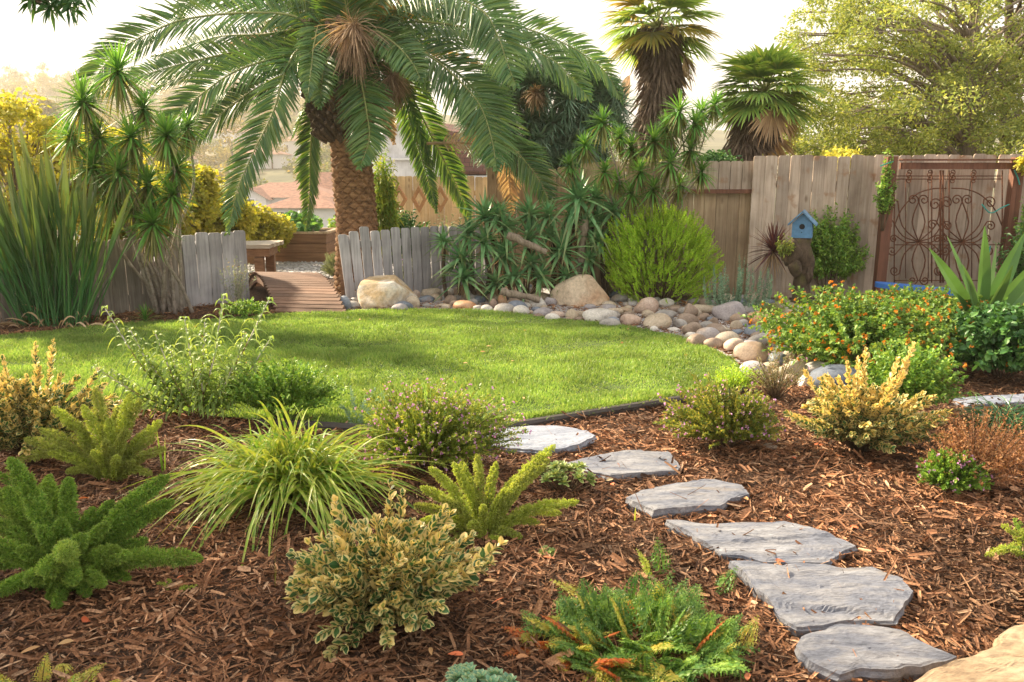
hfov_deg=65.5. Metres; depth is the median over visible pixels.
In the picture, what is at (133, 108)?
hillside tree
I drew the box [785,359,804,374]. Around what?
river stone
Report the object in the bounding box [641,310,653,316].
river stone
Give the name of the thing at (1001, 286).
furcraea
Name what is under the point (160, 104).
hillside tree
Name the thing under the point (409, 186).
yellow fence
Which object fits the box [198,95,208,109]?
hillside tree
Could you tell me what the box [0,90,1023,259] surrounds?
ground
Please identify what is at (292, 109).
hillside tree
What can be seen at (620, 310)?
river stone
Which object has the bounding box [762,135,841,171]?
fence top bush
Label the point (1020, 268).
climbing vine
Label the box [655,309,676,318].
river stone
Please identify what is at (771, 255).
purple cordyline
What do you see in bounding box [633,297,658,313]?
river stone
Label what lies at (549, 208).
aloe
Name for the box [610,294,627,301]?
river stone
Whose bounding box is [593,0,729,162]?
fan palm
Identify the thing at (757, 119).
fan palm
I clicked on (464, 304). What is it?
river stone
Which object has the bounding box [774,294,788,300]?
river stone
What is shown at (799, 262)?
tree stump
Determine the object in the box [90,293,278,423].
arching sage
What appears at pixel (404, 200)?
diamond ornament
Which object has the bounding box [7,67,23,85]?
hillside tree
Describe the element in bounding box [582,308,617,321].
river stone
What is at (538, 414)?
edge grass
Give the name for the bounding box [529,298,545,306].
river stone
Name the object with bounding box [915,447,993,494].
heather shrub
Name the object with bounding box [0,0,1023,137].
sky
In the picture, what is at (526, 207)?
aloe
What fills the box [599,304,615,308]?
river stone
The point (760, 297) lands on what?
river stone
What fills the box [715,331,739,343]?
river stone
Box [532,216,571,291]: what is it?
aloe
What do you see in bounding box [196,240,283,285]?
garden bench
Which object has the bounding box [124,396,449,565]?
banded grass
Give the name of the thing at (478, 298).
river stone
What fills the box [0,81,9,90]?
hillside tree
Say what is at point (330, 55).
date palm
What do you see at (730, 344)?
river stone
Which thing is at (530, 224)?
aloe
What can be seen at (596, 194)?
aloe
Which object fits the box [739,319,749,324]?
river stone
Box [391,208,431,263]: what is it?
bush
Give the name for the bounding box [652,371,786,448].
heather shrub
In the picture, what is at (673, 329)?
river stone
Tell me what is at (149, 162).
hillside tree
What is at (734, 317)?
river stone
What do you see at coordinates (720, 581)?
fern sprig
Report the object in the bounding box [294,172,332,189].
house
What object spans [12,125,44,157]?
hillside tree
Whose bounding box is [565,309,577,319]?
river stone
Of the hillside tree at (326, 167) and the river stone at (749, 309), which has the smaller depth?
the river stone at (749, 309)
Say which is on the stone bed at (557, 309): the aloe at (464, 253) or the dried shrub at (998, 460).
the aloe at (464, 253)
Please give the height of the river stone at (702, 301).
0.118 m
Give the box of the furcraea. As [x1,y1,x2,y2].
[929,226,1023,318]
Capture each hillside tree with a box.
[0,63,15,81]
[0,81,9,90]
[0,81,23,99]
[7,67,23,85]
[9,74,28,85]
[10,83,34,98]
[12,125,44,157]
[23,71,32,83]
[26,84,43,99]
[29,73,55,87]
[31,73,51,96]
[35,61,49,76]
[42,82,65,101]
[53,85,73,110]
[54,72,73,81]
[56,81,69,108]
[61,70,73,81]
[61,91,75,110]
[91,93,112,109]
[100,107,121,127]
[102,95,129,114]
[127,102,140,120]
[130,79,154,96]
[138,150,156,164]
[154,97,170,110]
[157,88,172,100]
[186,147,211,168]
[195,141,213,164]
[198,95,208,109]
[200,147,244,170]
[207,138,224,151]
[207,164,245,186]
[212,114,246,175]
[216,146,247,169]
[224,142,243,152]
[230,178,267,191]
[239,104,260,117]
[239,110,253,121]
[258,122,282,168]
[262,107,292,142]
[272,143,287,151]
[281,122,299,137]
[282,154,328,175]
[286,102,295,117]
[286,112,300,126]
[287,96,302,115]
[287,161,331,178]
[308,145,330,169]
[309,162,329,171]
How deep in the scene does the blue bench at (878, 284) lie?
9.00 m
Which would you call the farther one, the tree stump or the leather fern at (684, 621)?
the tree stump
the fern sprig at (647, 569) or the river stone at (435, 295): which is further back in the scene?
the river stone at (435, 295)
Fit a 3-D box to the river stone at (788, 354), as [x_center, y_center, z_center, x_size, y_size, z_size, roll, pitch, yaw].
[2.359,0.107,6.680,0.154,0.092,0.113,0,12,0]
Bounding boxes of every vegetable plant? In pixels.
[284,210,323,231]
[327,215,335,227]
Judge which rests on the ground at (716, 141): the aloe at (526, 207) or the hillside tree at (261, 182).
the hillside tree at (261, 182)
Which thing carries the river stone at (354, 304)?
on the stone bed at (557, 309)
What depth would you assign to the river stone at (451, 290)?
10.14 m
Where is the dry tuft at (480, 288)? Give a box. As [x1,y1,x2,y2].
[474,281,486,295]
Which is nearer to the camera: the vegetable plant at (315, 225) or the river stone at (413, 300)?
the river stone at (413, 300)
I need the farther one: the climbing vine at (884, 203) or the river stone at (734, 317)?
the climbing vine at (884, 203)
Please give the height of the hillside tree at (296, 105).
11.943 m
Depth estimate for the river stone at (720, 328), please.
7.58 m
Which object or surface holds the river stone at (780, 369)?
on the stone bed at (557, 309)
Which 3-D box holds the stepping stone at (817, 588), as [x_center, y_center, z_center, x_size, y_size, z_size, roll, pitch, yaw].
[1.135,0.912,2.849,0.612,0.066,0.450,0,12,0]
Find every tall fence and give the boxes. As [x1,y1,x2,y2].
[487,167,612,285]
[580,161,752,295]
[745,154,1023,297]
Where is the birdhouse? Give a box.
[788,210,817,237]
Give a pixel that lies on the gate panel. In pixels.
(1012, 201)
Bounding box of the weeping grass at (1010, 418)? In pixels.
[941,392,1023,440]
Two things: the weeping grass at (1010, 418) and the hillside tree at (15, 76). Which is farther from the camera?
the hillside tree at (15, 76)
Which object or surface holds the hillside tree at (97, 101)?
on the ground at (716, 141)
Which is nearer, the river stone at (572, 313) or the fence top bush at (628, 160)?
the river stone at (572, 313)
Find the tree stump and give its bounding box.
[783,238,817,308]
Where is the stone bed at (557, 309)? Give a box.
[349,288,812,380]
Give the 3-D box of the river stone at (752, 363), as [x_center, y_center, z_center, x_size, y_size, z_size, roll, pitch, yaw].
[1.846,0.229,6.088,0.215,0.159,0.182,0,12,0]
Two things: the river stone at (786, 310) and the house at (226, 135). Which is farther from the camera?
the house at (226, 135)
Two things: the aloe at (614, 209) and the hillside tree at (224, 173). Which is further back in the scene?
the hillside tree at (224, 173)
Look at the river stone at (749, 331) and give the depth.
7.56 m
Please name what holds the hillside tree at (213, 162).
on the ground at (716, 141)
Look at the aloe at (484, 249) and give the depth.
9.51 m
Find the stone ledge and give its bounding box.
[914,624,1023,681]
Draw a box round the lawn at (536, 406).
[0,309,733,423]
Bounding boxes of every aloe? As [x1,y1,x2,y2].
[425,221,460,297]
[430,231,506,294]
[430,250,496,302]
[447,210,484,287]
[450,187,522,293]
[451,220,516,296]
[467,196,522,287]
[467,227,540,292]
[474,266,511,304]
[477,203,528,289]
[486,210,562,292]
[496,258,535,301]
[500,186,559,292]
[508,246,558,291]
[520,256,567,296]
[529,196,567,293]
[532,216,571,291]
[536,157,627,272]
[538,209,602,281]
[543,261,582,296]
[552,198,591,274]
[556,239,606,279]
[559,209,605,263]
[572,198,624,280]
[573,223,620,294]
[580,174,616,274]
[587,190,644,289]
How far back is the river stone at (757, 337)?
7.10 m
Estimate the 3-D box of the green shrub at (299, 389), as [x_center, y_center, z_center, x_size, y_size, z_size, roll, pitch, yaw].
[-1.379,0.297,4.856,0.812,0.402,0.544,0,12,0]
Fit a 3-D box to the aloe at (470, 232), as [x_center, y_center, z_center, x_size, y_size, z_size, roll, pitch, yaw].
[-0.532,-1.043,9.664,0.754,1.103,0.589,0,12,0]
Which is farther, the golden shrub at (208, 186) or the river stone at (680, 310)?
the golden shrub at (208, 186)
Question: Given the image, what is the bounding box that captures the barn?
[370,118,516,229]
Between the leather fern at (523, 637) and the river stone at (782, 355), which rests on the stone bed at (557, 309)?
the river stone at (782, 355)
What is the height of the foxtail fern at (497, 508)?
0.397 m
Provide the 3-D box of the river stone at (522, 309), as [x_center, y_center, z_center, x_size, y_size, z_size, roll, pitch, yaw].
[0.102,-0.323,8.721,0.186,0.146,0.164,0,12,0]
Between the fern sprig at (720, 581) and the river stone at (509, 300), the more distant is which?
the river stone at (509, 300)
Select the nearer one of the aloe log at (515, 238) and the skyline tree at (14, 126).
the aloe log at (515, 238)
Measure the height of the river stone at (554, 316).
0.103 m
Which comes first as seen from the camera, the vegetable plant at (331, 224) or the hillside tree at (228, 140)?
the vegetable plant at (331, 224)
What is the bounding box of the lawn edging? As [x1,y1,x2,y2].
[258,387,748,434]
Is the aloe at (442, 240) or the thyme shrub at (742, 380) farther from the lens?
the aloe at (442, 240)
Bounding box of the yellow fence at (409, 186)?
[376,176,486,252]
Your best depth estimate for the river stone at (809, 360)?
6.30 m
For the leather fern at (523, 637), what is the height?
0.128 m
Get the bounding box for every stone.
[339,296,350,309]
[351,301,359,307]
[391,303,407,310]
[396,301,413,307]
[406,295,419,307]
[413,290,420,297]
[418,295,434,301]
[421,288,440,295]
[422,303,430,307]
[430,293,441,300]
[435,303,449,307]
[440,287,453,294]
[444,295,456,303]
[453,300,476,308]
[474,295,485,301]
[480,305,492,310]
[485,293,497,300]
[488,425,596,455]
[490,299,496,306]
[494,303,513,312]
[498,295,506,302]
[506,298,520,302]
[509,300,527,306]
[513,305,529,314]
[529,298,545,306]
[533,307,552,315]
[534,292,549,299]
[544,297,556,304]
[545,313,559,319]
[550,311,564,317]
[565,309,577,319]
[567,450,681,482]
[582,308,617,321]
[584,304,595,308]
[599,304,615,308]
[599,318,620,325]
[602,301,616,304]
[608,291,620,297]
[609,308,623,314]
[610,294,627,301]
[620,307,632,310]
[620,314,641,325]
[621,311,634,314]
[625,479,749,517]
[628,301,637,305]
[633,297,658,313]
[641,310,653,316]
[643,313,671,328]
[650,326,658,331]
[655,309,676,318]
[659,298,674,306]
[665,520,857,564]
[667,305,680,311]
[668,327,679,330]
[673,319,686,327]
[677,307,684,313]
[677,313,698,323]
[682,322,701,333]
[683,303,698,315]
[685,332,695,337]
[686,333,705,345]
[687,298,699,303]
[694,304,712,312]
[696,327,719,338]
[697,313,709,320]
[698,298,711,304]
[700,321,711,327]
[703,338,721,348]
[706,323,725,332]
[708,317,718,322]
[712,301,746,320]
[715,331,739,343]
[723,338,743,351]
[728,560,912,636]
[729,313,747,321]
[730,320,742,328]
[732,329,742,333]
[733,341,770,361]
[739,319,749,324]
[739,360,767,377]
[744,293,761,302]
[744,306,753,313]
[744,324,767,335]
[748,311,767,324]
[748,334,767,344]
[762,299,774,307]
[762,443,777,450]
[763,362,777,367]
[765,303,783,310]
[766,352,788,364]
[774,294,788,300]
[777,309,792,315]
[779,366,792,376]
[783,348,798,357]
[783,374,797,382]
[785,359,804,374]
[794,623,956,681]
[796,354,818,363]
[797,375,809,387]
[805,361,825,373]
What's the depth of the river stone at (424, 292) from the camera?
10.02 m
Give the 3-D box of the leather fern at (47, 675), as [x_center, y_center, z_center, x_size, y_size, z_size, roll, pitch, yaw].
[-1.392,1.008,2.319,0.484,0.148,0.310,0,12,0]
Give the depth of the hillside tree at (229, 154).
214.44 m
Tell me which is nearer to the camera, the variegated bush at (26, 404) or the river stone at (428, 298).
the variegated bush at (26, 404)
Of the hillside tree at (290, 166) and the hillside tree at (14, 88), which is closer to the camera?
the hillside tree at (290, 166)
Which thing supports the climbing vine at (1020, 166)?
attached to the gate panel
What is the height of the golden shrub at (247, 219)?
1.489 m
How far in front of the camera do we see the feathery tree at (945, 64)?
13.02 m
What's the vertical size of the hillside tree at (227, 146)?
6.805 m
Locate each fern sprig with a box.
[550,579,580,598]
[636,549,651,575]
[650,537,673,577]
[715,566,737,594]
[736,615,759,651]
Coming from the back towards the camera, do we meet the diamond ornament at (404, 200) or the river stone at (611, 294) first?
the diamond ornament at (404, 200)
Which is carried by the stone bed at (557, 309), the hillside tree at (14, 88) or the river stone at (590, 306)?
the river stone at (590, 306)
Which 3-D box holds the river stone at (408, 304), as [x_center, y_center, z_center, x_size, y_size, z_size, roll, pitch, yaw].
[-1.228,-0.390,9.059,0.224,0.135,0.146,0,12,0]
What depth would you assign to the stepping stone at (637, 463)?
4.12 m
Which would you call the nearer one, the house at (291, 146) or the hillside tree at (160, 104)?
the house at (291, 146)
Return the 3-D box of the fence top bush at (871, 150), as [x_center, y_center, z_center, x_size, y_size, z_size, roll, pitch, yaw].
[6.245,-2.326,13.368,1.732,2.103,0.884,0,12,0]
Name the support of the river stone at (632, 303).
on the stone bed at (557, 309)
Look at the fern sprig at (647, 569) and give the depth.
3.02 m
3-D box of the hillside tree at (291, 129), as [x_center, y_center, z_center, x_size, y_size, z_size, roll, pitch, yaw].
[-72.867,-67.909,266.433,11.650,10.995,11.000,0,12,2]
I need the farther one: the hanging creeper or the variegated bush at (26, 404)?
the hanging creeper
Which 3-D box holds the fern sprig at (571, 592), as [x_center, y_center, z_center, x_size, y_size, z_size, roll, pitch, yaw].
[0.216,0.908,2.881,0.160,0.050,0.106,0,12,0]
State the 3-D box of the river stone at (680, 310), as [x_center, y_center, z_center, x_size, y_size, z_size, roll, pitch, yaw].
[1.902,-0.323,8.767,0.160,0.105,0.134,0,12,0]
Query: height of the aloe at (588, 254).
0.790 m
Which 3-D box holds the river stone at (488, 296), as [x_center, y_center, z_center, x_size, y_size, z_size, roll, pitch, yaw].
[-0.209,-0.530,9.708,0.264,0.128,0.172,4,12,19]
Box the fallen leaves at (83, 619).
[21,407,1018,679]
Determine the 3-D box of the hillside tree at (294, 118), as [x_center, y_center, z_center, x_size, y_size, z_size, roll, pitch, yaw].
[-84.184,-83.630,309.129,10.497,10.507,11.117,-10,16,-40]
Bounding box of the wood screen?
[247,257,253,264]
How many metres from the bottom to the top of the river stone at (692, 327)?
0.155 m
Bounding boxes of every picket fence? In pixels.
[0,236,186,322]
[181,230,249,306]
[338,225,491,297]
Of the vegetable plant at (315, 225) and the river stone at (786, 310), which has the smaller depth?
the river stone at (786, 310)
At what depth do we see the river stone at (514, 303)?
8.90 m
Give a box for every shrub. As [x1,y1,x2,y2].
[0,86,106,236]
[36,38,208,314]
[37,119,155,271]
[95,178,200,242]
[153,161,226,236]
[196,183,261,240]
[220,296,267,316]
[221,356,349,418]
[249,203,297,251]
[354,375,531,470]
[373,142,404,263]
[429,212,464,258]
[554,88,728,292]
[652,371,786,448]
[703,362,769,387]
[742,346,810,398]
[756,301,786,314]
[850,338,971,405]
[897,403,1023,485]
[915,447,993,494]
[945,296,1023,377]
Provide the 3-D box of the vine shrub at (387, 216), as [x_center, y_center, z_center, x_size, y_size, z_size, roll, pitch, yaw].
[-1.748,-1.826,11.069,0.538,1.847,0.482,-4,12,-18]
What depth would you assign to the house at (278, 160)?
220.23 m
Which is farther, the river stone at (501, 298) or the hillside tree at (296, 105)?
the hillside tree at (296, 105)
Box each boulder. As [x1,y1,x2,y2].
[357,275,416,308]
[550,274,609,306]
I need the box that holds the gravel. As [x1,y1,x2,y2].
[140,258,430,277]
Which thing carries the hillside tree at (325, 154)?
on the ground at (716, 141)
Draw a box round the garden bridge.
[248,272,345,312]
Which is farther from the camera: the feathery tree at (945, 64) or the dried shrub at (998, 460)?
the feathery tree at (945, 64)
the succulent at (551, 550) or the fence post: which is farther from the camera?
the fence post
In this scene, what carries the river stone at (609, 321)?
on the stone bed at (557, 309)
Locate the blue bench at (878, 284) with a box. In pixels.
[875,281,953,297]
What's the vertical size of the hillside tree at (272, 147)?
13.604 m
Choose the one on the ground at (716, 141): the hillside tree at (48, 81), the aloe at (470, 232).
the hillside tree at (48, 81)
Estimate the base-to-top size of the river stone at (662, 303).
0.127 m
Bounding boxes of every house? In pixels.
[180,127,241,145]
[186,154,215,165]
[230,148,291,168]
[233,128,280,141]
[235,182,333,212]
[260,195,334,227]
[278,136,321,157]
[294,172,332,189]
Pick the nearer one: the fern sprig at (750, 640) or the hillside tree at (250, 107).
the fern sprig at (750, 640)
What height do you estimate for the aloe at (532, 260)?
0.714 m
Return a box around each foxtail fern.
[0,456,57,502]
[0,457,203,608]
[15,387,166,481]
[156,578,197,592]
[413,444,578,543]
[984,517,1023,558]
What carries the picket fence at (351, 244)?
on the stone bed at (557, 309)
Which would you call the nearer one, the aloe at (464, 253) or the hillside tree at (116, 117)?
the aloe at (464, 253)
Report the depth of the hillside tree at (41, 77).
387.64 m
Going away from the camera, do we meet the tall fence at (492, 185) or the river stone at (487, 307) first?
the river stone at (487, 307)
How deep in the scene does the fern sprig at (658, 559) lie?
3.02 m
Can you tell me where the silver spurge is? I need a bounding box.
[702,258,772,310]
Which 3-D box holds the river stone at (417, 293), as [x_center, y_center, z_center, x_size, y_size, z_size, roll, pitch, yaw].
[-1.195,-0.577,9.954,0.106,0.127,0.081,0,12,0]
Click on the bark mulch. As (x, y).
(824, 498)
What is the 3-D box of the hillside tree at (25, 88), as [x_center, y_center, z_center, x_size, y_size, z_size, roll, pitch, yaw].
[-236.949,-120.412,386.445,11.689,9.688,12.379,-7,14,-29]
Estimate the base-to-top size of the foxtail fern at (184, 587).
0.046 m
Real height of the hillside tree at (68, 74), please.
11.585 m
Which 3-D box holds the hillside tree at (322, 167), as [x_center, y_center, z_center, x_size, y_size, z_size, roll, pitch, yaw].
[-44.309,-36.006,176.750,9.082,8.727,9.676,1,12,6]
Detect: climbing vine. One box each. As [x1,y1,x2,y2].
[872,148,898,230]
[992,219,1023,280]
[1013,144,1023,175]
[1014,197,1023,255]
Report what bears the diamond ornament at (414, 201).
attached to the yellow fence at (409, 186)
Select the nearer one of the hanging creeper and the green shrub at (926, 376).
the green shrub at (926, 376)
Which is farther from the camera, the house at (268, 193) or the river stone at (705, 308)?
the house at (268, 193)
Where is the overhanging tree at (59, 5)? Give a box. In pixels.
[17,0,99,31]
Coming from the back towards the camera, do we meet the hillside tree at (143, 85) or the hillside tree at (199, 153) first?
the hillside tree at (143, 85)
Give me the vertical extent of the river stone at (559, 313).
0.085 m
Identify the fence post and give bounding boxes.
[339,249,344,295]
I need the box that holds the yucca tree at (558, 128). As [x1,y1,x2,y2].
[446,40,643,227]
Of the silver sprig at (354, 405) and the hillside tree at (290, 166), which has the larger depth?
the hillside tree at (290, 166)
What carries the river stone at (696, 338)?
on the stone bed at (557, 309)
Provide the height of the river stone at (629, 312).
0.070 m
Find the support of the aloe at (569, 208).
on the stone bed at (557, 309)
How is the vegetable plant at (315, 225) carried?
in the planter box
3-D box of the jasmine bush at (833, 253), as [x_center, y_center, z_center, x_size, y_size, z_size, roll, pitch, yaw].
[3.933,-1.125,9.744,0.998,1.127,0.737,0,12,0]
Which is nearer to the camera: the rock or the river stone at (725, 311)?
the rock
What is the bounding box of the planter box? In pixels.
[275,228,335,261]
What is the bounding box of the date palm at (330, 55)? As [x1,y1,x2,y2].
[69,0,625,293]
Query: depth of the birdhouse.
8.83 m
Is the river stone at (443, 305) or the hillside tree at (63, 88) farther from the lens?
the hillside tree at (63, 88)
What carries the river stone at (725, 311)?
on the stone bed at (557, 309)
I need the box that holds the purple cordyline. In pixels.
[735,221,790,296]
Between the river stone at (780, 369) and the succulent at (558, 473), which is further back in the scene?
the river stone at (780, 369)
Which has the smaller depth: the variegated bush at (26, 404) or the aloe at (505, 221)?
the variegated bush at (26, 404)
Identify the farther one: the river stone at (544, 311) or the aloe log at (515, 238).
the aloe log at (515, 238)
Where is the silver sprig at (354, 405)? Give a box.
[339,386,388,423]
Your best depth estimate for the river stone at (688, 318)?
8.07 m
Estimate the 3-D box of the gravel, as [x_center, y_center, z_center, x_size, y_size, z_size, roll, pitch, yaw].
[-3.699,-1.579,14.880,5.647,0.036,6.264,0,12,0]
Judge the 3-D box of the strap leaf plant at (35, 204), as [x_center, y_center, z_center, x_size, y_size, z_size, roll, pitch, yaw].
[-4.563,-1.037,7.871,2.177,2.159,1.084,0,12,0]
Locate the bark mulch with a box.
[0,298,1023,681]
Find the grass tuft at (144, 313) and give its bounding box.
[130,302,165,322]
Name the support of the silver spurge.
on the stone bed at (557, 309)
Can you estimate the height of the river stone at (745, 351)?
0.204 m
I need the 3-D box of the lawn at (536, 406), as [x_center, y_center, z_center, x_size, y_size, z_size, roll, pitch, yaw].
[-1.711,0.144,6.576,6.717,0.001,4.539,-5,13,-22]
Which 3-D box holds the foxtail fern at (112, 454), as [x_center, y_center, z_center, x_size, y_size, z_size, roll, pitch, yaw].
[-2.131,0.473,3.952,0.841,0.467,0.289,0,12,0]
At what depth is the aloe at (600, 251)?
9.59 m
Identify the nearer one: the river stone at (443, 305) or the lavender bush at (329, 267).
the river stone at (443, 305)
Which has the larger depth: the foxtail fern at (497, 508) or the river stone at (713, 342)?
the river stone at (713, 342)
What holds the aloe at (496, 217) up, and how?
on the stone bed at (557, 309)
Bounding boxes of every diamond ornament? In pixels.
[394,186,406,212]
[411,186,425,212]
[437,186,447,212]
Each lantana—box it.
[738,280,972,370]
[861,280,1023,336]
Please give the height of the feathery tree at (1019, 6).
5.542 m
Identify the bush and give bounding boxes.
[0,339,122,455]
[282,478,507,661]
[319,252,335,276]
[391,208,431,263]
[597,198,725,304]
[609,153,666,178]
[693,149,742,162]
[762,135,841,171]
[783,341,953,453]
[809,202,873,292]
[820,145,863,214]
[857,138,947,156]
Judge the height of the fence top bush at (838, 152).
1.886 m
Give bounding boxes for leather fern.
[0,653,120,681]
[501,609,625,670]
[519,569,760,681]
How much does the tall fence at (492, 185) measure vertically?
1.633 m
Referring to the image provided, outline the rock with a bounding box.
[810,364,856,388]
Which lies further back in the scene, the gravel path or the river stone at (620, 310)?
the gravel path
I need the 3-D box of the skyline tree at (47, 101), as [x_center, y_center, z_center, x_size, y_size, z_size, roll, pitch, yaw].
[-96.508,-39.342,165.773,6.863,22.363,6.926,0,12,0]
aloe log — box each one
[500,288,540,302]
[506,232,547,254]
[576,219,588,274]
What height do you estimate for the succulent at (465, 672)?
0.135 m
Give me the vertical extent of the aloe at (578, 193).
1.814 m
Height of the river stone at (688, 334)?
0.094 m
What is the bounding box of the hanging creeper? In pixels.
[775,233,794,260]
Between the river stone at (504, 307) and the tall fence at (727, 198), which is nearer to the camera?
the river stone at (504, 307)
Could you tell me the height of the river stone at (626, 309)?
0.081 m
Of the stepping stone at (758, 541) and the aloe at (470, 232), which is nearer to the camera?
the stepping stone at (758, 541)
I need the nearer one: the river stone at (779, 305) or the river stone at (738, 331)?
the river stone at (738, 331)
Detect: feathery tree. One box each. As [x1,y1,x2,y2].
[769,0,1023,205]
[937,0,1023,153]
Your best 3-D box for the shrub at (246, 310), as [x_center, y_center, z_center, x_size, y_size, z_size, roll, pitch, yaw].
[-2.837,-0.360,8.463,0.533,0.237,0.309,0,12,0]
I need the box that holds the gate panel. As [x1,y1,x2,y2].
[872,156,1023,296]
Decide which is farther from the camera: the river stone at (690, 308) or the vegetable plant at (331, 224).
the vegetable plant at (331, 224)
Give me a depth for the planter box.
13.96 m
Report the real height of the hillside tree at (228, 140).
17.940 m
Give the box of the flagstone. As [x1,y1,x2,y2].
[953,394,1023,408]
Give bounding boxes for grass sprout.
[157,433,165,473]
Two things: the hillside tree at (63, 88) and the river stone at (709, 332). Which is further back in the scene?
the hillside tree at (63, 88)
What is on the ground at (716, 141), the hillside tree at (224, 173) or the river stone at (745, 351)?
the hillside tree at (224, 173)
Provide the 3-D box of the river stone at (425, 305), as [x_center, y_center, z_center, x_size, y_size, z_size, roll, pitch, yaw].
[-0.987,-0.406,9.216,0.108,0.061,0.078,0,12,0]
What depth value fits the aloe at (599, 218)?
9.57 m
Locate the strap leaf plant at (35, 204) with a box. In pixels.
[0,124,153,328]
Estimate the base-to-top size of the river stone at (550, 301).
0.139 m
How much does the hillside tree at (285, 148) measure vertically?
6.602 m
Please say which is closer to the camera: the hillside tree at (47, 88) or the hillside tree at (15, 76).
the hillside tree at (47, 88)
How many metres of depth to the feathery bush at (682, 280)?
9.28 m
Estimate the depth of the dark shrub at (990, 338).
5.76 m
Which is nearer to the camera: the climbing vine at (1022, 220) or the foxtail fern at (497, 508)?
the foxtail fern at (497, 508)
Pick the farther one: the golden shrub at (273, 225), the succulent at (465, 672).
the golden shrub at (273, 225)
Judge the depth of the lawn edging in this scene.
4.91 m
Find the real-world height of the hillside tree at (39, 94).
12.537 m
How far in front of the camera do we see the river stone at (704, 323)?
7.95 m
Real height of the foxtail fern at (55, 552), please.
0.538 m
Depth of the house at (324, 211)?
72.69 m
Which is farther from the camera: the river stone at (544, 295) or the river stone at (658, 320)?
the river stone at (544, 295)
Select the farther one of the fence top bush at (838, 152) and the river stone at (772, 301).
the fence top bush at (838, 152)
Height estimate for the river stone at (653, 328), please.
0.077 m
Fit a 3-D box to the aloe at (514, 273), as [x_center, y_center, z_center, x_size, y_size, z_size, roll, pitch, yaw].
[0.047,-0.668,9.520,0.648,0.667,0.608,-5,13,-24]
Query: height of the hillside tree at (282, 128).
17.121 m
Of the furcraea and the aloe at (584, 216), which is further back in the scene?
the aloe at (584, 216)
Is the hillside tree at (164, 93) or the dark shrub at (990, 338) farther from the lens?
the hillside tree at (164, 93)
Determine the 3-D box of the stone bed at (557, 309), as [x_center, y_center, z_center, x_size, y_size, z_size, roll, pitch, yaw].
[0.482,-0.310,8.828,5.831,0.001,4.160,6,13,25]
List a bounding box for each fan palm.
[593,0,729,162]
[704,39,832,240]
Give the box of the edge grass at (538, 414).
[357,377,739,423]
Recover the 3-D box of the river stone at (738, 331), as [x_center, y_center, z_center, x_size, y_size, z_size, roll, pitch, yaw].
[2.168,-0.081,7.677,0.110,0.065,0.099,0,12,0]
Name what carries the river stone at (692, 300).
on the stone bed at (557, 309)
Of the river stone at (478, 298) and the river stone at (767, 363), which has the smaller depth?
the river stone at (767, 363)
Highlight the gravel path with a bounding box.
[154,260,393,277]
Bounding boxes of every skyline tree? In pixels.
[1,97,26,141]
[16,101,65,128]
[25,96,62,122]
[42,110,81,137]
[76,110,114,136]
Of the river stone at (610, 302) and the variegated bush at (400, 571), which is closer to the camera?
the variegated bush at (400, 571)
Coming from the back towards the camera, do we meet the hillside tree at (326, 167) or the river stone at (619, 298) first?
the hillside tree at (326, 167)
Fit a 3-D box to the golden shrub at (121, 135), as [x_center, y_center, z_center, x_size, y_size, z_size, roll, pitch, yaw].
[-6.274,-2.146,12.190,1.809,2.431,1.478,-4,13,-20]
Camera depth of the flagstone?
5.31 m
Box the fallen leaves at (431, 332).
[113,316,628,398]
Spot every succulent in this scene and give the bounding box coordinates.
[445,662,518,681]
[538,545,556,555]
[540,460,597,493]
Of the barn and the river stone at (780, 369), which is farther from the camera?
the barn
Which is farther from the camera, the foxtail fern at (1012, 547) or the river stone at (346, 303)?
the river stone at (346, 303)
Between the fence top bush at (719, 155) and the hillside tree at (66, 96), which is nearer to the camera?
the fence top bush at (719, 155)
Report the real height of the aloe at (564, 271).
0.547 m

